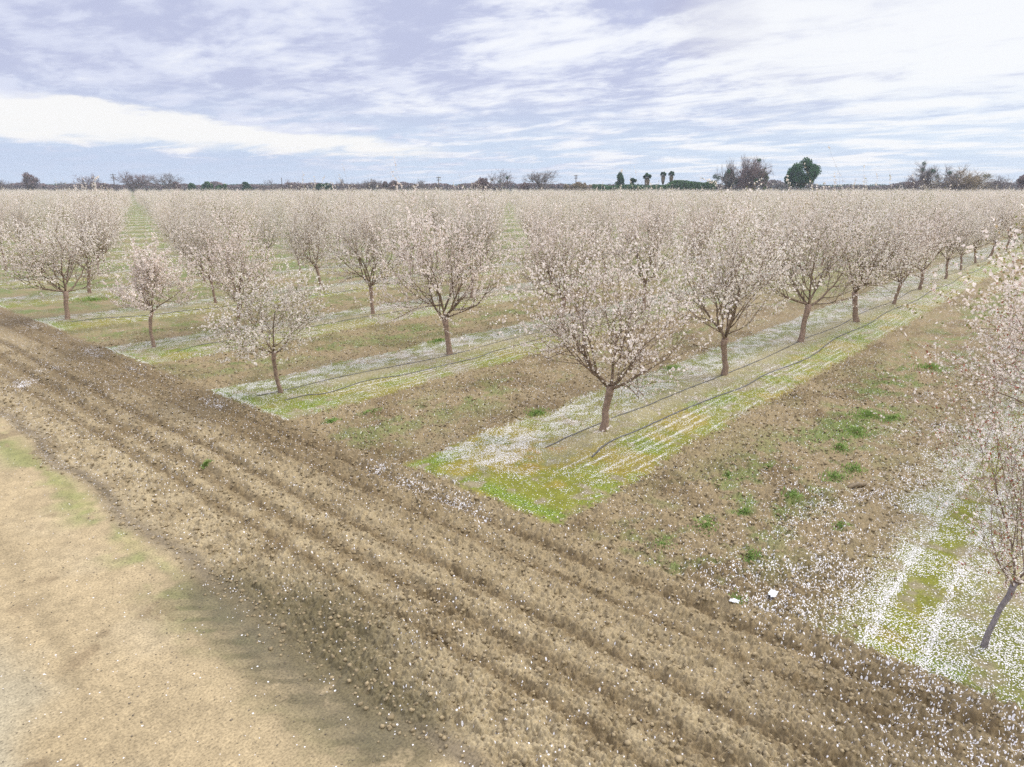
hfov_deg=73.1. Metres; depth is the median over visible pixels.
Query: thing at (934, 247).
almond tree
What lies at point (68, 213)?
almond tree
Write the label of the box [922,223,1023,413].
almond tree
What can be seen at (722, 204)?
almond tree
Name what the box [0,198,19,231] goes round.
almond tree
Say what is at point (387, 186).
leafy tree
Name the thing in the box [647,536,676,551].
weed clump
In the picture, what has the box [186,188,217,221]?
almond tree
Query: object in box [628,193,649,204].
almond tree
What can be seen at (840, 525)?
weed clump
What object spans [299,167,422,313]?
almond tree
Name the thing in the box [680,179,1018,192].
woodland
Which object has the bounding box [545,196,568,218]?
almond tree
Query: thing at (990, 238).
almond tree
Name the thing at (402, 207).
almond tree
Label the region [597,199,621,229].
almond tree
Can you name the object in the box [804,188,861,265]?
almond tree
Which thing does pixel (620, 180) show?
conifer
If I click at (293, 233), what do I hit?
almond tree
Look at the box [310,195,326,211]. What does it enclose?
almond tree
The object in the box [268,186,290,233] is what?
almond tree
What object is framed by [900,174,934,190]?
bare tree
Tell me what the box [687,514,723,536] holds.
weed clump
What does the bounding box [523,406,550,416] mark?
weed clump
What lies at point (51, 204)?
almond tree
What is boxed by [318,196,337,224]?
almond tree
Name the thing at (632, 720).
soil clods
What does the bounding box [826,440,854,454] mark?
weed clump
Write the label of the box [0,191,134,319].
almond tree
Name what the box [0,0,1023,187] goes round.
sky
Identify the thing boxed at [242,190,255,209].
almond tree
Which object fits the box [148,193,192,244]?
almond tree
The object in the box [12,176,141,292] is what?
almond tree
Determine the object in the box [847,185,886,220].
almond tree
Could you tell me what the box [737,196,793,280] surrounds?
almond tree
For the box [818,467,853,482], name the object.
weed clump
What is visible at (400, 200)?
almond tree
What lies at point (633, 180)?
leafy tree
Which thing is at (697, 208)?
almond tree
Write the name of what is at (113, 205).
almond tree
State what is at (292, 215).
almond tree
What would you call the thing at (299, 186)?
bare tree
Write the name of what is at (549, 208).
almond tree
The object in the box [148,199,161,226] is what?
almond tree
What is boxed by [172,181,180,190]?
leafy tree
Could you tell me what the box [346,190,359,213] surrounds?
almond tree
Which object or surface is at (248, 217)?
almond tree
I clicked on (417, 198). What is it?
almond tree
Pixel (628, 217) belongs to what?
almond tree
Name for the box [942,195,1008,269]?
almond tree
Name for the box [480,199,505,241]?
almond tree
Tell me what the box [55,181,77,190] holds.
bare tree
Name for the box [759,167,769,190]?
green bush
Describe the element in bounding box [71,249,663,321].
drip hose
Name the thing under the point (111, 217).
almond tree
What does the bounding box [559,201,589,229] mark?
almond tree
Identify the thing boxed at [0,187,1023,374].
orchard trees
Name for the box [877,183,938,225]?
almond tree
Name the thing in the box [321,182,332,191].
leafy tree
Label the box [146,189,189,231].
almond tree
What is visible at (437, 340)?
weed clump
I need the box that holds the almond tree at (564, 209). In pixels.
[549,195,578,230]
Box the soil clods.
[0,292,1023,766]
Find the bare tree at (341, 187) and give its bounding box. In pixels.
[335,180,349,190]
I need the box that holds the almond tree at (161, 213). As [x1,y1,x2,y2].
[150,200,175,234]
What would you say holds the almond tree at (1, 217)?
on the grass strip
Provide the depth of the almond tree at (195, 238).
29.33 m
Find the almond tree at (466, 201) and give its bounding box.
[457,192,477,213]
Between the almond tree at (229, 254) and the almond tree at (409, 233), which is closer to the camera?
the almond tree at (229, 254)
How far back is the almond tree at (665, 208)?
57.08 m
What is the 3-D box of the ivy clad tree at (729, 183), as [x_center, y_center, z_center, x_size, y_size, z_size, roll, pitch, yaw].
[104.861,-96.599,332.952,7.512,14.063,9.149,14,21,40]
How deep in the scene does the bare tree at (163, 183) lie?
431.77 m
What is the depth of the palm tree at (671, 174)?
363.45 m
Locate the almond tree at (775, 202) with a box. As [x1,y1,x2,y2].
[763,192,782,214]
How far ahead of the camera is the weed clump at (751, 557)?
9.63 m
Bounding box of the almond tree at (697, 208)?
[679,192,715,232]
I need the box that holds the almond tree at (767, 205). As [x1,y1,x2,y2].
[755,196,780,218]
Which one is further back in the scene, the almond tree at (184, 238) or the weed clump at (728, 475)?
the almond tree at (184, 238)
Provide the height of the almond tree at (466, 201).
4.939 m
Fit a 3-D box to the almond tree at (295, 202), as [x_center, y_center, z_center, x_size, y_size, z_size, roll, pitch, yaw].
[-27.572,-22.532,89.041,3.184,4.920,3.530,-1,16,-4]
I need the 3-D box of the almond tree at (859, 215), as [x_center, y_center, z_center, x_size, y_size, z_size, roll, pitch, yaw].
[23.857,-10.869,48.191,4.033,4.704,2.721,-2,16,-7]
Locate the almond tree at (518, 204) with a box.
[509,192,532,222]
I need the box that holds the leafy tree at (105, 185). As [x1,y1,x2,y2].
[93,182,109,190]
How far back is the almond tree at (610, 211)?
38.79 m
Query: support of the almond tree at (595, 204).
on the grass strip
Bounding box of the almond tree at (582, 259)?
[489,187,642,327]
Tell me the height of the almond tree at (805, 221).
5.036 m
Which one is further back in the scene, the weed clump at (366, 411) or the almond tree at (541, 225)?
the almond tree at (541, 225)
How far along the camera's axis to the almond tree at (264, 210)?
78.28 m
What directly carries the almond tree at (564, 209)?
on the grass strip
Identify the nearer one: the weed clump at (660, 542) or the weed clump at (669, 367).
the weed clump at (660, 542)
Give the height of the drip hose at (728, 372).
0.044 m
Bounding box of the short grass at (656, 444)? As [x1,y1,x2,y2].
[112,288,1021,696]
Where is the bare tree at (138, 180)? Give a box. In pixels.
[109,172,155,191]
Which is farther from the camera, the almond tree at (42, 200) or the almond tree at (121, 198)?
the almond tree at (121, 198)
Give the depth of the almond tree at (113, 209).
59.85 m
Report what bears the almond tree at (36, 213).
on the grass strip
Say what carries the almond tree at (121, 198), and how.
on the grass strip
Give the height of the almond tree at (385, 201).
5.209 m
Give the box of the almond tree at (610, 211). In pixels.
[575,186,640,273]
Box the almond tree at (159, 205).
[150,194,169,225]
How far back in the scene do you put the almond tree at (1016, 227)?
53.86 m
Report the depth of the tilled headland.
8.36 m
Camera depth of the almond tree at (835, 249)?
22.33 m
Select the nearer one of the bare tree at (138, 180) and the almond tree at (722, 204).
the almond tree at (722, 204)
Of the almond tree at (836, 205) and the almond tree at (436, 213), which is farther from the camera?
the almond tree at (836, 205)
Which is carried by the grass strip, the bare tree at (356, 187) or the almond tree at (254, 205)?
the almond tree at (254, 205)
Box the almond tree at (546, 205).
[541,198,552,220]
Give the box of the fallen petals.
[3,317,1023,764]
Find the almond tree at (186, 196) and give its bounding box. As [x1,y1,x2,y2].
[177,191,197,205]
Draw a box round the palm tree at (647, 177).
[642,173,651,184]
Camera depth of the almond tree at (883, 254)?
24.86 m
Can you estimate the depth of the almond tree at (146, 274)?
21.59 m
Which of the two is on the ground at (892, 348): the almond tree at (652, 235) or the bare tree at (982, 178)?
the bare tree at (982, 178)
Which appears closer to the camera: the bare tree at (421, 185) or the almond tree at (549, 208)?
the almond tree at (549, 208)
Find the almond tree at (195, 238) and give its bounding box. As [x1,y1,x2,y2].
[147,183,240,302]
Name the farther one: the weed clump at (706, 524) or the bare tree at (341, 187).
the bare tree at (341, 187)
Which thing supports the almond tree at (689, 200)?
on the grass strip
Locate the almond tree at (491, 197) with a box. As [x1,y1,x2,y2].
[477,186,508,225]
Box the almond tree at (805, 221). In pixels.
[771,190,845,272]
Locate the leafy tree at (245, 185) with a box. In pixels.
[242,182,251,191]
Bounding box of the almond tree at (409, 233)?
[384,204,440,274]
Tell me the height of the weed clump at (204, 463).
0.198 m
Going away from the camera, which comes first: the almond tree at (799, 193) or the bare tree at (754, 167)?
the almond tree at (799, 193)
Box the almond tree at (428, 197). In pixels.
[416,188,434,207]
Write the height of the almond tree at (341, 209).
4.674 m
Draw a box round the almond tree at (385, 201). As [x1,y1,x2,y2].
[371,191,398,230]
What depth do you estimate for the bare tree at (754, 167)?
326.47 m
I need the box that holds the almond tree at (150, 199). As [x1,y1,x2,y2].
[140,191,163,215]
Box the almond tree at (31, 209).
[4,195,53,248]
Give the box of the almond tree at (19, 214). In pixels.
[1,192,42,254]
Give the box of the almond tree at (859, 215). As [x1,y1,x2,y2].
[837,193,881,257]
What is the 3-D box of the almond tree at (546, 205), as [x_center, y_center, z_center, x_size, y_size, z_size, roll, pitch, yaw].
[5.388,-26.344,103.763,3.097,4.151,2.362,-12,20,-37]
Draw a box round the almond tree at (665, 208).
[640,187,684,241]
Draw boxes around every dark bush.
[471,177,490,190]
[519,182,529,190]
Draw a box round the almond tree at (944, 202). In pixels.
[924,189,960,222]
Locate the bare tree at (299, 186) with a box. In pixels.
[282,179,304,191]
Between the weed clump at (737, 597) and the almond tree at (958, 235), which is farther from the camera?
the almond tree at (958, 235)
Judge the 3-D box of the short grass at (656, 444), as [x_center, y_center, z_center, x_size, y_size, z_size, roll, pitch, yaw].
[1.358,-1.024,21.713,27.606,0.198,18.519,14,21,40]
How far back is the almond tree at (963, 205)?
75.73 m
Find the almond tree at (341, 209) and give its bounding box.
[325,194,356,232]
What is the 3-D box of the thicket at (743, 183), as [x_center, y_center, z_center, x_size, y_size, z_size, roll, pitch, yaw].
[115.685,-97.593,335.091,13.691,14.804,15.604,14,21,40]
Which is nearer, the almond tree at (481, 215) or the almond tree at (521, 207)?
the almond tree at (481, 215)
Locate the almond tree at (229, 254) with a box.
[175,190,291,325]
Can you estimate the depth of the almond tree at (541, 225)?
45.66 m
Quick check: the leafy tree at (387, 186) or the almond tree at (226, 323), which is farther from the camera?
the leafy tree at (387, 186)
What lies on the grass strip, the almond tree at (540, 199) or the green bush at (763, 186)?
the almond tree at (540, 199)
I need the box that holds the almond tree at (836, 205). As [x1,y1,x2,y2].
[816,190,857,222]
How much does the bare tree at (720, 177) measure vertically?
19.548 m
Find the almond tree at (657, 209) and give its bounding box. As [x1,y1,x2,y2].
[634,182,689,265]
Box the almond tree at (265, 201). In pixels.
[258,196,270,210]
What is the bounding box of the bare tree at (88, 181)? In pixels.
[72,172,101,190]
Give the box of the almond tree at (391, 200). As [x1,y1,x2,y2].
[387,193,398,207]
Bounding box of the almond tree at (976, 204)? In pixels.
[964,194,983,214]
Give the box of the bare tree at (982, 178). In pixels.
[919,164,997,190]
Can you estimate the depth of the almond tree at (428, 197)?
105.11 m
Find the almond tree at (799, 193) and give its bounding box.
[773,190,808,234]
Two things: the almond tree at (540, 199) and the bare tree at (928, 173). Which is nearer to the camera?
the almond tree at (540, 199)
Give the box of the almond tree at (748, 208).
[737,186,764,230]
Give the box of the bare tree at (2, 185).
[0,179,21,189]
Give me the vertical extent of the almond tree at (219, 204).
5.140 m
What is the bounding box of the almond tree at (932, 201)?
[909,184,953,229]
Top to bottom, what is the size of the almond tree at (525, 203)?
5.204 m
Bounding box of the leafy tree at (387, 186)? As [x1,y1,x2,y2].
[379,180,398,190]
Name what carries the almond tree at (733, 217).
on the grass strip
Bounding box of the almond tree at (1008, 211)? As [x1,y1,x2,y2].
[962,181,1023,256]
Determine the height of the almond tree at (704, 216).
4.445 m
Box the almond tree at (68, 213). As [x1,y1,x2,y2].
[56,195,74,227]
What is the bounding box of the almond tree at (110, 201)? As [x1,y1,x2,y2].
[91,188,123,223]
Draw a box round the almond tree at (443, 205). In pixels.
[425,186,459,230]
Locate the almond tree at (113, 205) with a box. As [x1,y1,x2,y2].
[95,193,126,221]
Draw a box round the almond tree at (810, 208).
[798,195,821,228]
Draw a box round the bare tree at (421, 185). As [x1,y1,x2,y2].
[412,180,431,189]
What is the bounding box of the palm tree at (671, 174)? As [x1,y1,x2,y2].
[668,171,674,180]
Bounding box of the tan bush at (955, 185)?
[947,176,979,191]
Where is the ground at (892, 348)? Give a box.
[0,188,1023,631]
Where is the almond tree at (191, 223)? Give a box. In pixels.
[152,183,220,280]
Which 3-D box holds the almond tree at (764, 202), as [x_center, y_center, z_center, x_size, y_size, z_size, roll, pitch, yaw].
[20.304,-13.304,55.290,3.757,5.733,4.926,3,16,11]
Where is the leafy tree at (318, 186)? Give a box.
[315,183,322,190]
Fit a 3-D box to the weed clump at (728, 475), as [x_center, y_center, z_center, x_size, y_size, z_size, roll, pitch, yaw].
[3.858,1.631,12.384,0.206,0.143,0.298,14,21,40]
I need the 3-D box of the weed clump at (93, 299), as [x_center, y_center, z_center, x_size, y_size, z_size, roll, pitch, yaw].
[-19.190,-3.906,31.718,1.509,0.210,1.970,14,21,40]
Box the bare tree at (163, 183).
[144,172,184,191]
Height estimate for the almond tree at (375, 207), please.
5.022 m
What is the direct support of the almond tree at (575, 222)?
on the grass strip
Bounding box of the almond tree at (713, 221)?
[664,185,737,292]
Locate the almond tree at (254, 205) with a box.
[242,192,271,219]
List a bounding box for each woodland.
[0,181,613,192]
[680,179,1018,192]
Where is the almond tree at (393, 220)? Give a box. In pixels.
[378,199,409,239]
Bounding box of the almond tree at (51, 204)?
[37,191,68,232]
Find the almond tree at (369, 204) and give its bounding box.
[353,198,382,237]
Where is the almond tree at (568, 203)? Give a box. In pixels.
[564,198,575,218]
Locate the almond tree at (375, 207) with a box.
[333,188,389,264]
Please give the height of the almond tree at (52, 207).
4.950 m
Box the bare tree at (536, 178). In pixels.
[521,170,559,191]
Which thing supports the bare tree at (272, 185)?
on the ground at (892, 348)
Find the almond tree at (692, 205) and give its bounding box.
[680,190,702,224]
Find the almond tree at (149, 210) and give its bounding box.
[142,199,156,221]
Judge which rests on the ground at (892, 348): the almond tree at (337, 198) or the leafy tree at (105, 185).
the leafy tree at (105, 185)
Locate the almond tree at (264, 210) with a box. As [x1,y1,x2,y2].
[256,198,278,230]
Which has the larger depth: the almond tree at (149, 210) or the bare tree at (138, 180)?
the bare tree at (138, 180)
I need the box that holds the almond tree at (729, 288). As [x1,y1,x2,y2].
[630,176,832,375]
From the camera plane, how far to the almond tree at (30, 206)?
91.60 m
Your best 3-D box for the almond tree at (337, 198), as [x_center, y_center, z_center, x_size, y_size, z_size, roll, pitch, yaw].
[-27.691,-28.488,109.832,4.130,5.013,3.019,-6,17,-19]
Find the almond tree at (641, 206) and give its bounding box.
[620,198,645,235]
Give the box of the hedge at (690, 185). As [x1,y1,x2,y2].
[592,180,716,191]
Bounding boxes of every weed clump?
[69,294,117,302]
[200,459,213,468]
[320,417,341,423]
[356,407,381,416]
[427,338,444,342]
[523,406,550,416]
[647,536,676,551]
[659,364,684,371]
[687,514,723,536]
[722,470,732,479]
[728,588,747,604]
[733,504,752,515]
[740,546,762,564]
[779,487,802,503]
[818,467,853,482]
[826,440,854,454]
[828,519,854,531]
[838,424,876,441]
[841,461,867,475]
[849,406,887,421]
[877,412,904,421]
[911,362,947,374]
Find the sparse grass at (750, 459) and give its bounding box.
[102,287,1014,569]
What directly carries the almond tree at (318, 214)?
on the grass strip
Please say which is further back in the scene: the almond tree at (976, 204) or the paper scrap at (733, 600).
the almond tree at (976, 204)
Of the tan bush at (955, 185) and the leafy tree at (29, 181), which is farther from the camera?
the leafy tree at (29, 181)
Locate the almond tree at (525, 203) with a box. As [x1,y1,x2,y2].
[509,192,546,238]
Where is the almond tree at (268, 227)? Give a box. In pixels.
[246,199,287,253]
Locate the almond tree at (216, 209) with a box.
[206,195,227,228]
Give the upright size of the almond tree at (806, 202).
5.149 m
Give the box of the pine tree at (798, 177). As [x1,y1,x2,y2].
[784,157,821,189]
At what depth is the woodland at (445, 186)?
594.61 m
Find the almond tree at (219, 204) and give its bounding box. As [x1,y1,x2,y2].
[207,189,239,233]
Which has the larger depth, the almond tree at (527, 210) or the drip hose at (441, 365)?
the almond tree at (527, 210)
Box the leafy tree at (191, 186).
[188,182,195,189]
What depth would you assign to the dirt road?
7.50 m
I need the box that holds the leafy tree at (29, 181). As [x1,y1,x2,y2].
[21,172,40,190]
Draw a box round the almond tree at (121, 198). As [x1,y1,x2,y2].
[110,189,130,210]
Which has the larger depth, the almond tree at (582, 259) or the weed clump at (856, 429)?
the almond tree at (582, 259)
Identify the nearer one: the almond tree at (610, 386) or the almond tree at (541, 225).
the almond tree at (610, 386)
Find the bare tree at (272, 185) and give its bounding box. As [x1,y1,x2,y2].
[259,178,282,191]
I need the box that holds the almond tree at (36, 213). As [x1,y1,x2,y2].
[10,196,55,241]
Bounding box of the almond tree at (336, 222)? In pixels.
[320,196,354,249]
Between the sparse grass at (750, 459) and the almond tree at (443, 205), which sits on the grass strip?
the almond tree at (443, 205)
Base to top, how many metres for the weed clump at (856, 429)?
0.218 m
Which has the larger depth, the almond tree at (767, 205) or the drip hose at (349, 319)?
the almond tree at (767, 205)
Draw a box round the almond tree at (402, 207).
[392,193,414,226]
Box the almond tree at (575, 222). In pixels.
[561,198,607,255]
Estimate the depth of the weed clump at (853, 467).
12.65 m
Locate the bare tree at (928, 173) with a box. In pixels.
[912,161,965,190]
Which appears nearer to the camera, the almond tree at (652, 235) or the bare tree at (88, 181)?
the almond tree at (652, 235)
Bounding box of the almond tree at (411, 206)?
[401,196,420,218]
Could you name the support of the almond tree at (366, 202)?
on the grass strip
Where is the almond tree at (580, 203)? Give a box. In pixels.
[570,191,598,223]
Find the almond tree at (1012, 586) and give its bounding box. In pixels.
[871,296,1023,647]
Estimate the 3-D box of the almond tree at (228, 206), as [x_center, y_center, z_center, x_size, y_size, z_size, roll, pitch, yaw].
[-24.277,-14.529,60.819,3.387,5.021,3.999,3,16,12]
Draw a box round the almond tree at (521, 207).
[512,197,531,227]
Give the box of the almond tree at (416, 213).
[404,200,424,226]
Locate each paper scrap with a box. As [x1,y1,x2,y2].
[729,598,739,603]
[767,589,777,596]
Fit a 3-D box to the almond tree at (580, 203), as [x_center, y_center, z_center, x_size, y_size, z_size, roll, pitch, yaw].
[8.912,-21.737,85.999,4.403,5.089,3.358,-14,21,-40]
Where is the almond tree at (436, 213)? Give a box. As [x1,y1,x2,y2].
[414,187,459,253]
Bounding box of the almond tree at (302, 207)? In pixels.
[293,195,310,218]
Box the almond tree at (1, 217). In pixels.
[0,182,19,269]
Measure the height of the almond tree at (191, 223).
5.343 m
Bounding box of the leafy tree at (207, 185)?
[201,181,212,190]
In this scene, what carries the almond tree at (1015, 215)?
on the grass strip
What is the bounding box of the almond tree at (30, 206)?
[20,199,34,216]
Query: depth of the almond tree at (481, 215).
41.62 m
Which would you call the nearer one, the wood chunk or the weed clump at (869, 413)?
the wood chunk
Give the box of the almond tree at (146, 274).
[98,227,210,347]
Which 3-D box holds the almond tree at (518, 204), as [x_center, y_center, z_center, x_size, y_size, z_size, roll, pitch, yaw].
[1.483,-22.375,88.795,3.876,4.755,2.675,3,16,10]
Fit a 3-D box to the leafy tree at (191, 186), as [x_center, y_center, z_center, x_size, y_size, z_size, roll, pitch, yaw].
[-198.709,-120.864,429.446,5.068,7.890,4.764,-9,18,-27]
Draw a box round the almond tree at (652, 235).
[590,166,704,309]
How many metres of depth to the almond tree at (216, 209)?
73.68 m
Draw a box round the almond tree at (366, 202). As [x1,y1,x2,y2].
[356,196,375,212]
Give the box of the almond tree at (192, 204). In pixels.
[187,197,199,217]
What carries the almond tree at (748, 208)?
on the grass strip
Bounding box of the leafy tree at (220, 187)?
[215,184,228,190]
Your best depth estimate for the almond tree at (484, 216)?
31.43 m
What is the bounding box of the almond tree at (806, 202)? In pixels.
[798,192,819,221]
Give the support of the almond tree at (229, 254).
on the grass strip
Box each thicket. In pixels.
[563,181,592,191]
[734,167,761,191]
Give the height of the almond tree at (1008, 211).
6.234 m
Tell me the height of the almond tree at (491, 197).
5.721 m
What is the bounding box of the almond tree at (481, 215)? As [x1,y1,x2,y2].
[446,180,513,267]
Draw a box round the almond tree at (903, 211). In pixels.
[874,194,927,228]
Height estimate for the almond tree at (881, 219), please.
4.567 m
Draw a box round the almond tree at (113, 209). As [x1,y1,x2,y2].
[92,188,130,225]
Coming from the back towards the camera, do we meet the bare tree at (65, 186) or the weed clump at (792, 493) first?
the bare tree at (65, 186)
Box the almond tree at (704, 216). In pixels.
[676,198,723,238]
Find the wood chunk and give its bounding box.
[847,482,866,488]
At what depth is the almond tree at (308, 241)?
33.29 m
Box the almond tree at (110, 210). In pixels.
[68,187,129,252]
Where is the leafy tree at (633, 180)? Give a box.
[630,178,636,184]
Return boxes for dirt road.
[0,418,463,766]
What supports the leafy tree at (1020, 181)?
on the ground at (892, 348)
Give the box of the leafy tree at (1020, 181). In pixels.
[1016,175,1023,191]
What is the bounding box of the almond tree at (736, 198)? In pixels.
[729,192,748,204]
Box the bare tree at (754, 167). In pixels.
[737,153,775,188]
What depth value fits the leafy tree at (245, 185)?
418.71 m
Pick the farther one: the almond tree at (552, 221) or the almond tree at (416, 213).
the almond tree at (416, 213)
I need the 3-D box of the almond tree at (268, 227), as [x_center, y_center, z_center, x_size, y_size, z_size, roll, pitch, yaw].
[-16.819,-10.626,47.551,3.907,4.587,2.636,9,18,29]
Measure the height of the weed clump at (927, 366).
0.218 m
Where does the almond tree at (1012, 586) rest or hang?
on the grass strip
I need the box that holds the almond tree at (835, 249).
[719,163,923,341]
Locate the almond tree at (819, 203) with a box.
[808,191,828,219]
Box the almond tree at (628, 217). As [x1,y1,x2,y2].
[610,195,644,242]
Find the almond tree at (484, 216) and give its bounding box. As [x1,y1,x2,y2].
[423,177,518,297]
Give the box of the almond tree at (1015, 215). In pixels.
[999,194,1023,247]
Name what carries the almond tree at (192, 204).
on the grass strip
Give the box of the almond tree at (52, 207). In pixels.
[40,192,73,237]
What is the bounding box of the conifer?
[614,172,624,185]
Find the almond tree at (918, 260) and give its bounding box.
[860,185,968,303]
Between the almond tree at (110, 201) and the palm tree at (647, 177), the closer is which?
the almond tree at (110, 201)
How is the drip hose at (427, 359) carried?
on the grass strip
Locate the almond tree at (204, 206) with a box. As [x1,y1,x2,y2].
[193,192,217,218]
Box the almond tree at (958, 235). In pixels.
[917,190,996,278]
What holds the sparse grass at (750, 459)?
on the ground at (892, 348)
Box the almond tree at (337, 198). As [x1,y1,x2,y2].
[330,190,348,210]
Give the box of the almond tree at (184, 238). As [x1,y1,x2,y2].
[169,211,202,258]
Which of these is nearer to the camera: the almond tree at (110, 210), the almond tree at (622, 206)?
the almond tree at (110, 210)
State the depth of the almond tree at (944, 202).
67.89 m
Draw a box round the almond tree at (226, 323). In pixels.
[186,259,348,392]
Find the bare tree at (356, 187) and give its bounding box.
[350,182,363,190]
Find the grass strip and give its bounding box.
[0,188,1023,707]
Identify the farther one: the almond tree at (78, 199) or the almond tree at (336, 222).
the almond tree at (78, 199)
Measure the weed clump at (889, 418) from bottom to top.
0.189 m
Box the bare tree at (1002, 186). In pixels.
[984,175,1013,190]
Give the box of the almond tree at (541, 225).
[518,190,558,251]
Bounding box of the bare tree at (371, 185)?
[357,179,381,190]
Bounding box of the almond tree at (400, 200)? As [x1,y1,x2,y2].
[393,193,404,221]
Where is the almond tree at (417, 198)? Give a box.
[411,192,422,205]
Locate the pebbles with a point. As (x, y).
(231, 719)
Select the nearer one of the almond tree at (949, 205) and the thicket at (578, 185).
the almond tree at (949, 205)
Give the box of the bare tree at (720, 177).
[712,158,739,190]
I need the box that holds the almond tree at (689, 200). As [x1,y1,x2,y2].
[681,189,704,219]
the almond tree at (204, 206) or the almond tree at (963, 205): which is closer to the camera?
the almond tree at (963, 205)
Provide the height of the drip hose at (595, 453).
0.058 m
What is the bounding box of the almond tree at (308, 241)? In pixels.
[272,172,345,289]
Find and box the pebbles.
[1,418,439,765]
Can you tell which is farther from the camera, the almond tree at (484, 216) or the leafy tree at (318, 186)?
the leafy tree at (318, 186)
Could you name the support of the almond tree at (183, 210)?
on the grass strip
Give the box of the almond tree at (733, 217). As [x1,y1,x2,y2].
[714,193,758,241]
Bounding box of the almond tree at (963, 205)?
[943,195,980,215]
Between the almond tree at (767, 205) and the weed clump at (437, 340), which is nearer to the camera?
the weed clump at (437, 340)
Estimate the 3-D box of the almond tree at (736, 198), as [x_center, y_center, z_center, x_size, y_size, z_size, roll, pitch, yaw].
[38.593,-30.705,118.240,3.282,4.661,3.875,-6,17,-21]
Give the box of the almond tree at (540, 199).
[535,192,552,217]
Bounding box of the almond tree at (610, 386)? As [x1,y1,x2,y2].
[455,169,745,434]
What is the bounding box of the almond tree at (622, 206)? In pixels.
[611,189,633,222]
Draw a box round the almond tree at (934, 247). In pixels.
[871,171,992,289]
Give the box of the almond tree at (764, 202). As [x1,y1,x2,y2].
[743,180,788,237]
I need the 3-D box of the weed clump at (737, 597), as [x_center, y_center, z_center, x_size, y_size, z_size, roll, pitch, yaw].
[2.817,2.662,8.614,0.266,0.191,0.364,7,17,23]
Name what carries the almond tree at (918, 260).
on the grass strip
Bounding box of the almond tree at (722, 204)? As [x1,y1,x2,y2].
[696,185,745,233]
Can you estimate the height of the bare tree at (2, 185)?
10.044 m
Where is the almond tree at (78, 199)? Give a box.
[66,189,85,211]
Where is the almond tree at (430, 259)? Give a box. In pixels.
[330,157,538,354]
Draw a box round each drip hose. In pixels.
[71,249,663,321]
[177,254,743,351]
[257,257,850,395]
[285,260,855,399]
[545,257,987,447]
[591,255,1005,456]
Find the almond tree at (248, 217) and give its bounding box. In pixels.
[227,199,272,250]
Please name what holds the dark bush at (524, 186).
on the ground at (892, 348)
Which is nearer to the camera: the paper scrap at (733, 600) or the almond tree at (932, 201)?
the paper scrap at (733, 600)
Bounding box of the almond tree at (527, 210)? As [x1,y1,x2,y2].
[513,189,546,242]
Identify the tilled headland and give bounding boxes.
[0,306,1023,766]
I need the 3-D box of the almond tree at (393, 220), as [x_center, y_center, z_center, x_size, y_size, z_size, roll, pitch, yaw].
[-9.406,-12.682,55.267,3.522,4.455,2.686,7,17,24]
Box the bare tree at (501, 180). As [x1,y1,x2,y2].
[487,168,514,190]
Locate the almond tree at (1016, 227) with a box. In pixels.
[992,190,1023,251]
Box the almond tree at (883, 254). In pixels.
[794,146,962,321]
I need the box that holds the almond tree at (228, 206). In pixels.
[214,189,257,241]
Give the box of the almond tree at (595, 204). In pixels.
[578,187,606,225]
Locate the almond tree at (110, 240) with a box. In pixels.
[70,206,128,261]
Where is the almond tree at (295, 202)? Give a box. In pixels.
[285,192,308,214]
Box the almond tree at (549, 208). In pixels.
[541,199,554,219]
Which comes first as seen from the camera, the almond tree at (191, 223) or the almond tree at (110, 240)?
the almond tree at (191, 223)
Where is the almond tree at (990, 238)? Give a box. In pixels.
[952,189,1010,262]
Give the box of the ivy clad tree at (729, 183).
[723,169,738,189]
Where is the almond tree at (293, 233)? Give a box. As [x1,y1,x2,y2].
[272,188,334,272]
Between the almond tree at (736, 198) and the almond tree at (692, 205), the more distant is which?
the almond tree at (736, 198)
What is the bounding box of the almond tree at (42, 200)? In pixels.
[31,190,54,211]
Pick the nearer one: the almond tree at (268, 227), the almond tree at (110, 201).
the almond tree at (268, 227)
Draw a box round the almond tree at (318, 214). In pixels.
[304,196,332,245]
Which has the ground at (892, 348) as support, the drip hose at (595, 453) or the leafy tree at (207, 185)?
the leafy tree at (207, 185)
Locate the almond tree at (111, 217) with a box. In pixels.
[67,186,132,271]
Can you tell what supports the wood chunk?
on the ground at (892, 348)
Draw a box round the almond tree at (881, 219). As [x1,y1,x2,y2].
[870,195,899,244]
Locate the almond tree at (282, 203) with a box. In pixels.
[267,192,293,223]
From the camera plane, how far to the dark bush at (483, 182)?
342.41 m
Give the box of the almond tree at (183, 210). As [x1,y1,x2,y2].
[148,187,206,245]
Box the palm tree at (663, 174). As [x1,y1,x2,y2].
[660,172,666,184]
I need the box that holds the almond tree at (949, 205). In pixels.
[930,188,969,234]
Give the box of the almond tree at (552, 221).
[516,189,589,284]
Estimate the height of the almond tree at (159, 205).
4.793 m
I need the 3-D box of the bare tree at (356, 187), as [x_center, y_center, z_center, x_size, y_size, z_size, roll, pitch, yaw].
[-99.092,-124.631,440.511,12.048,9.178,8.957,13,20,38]
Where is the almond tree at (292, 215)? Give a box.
[281,199,304,230]
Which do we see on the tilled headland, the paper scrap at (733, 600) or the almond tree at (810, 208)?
the paper scrap at (733, 600)

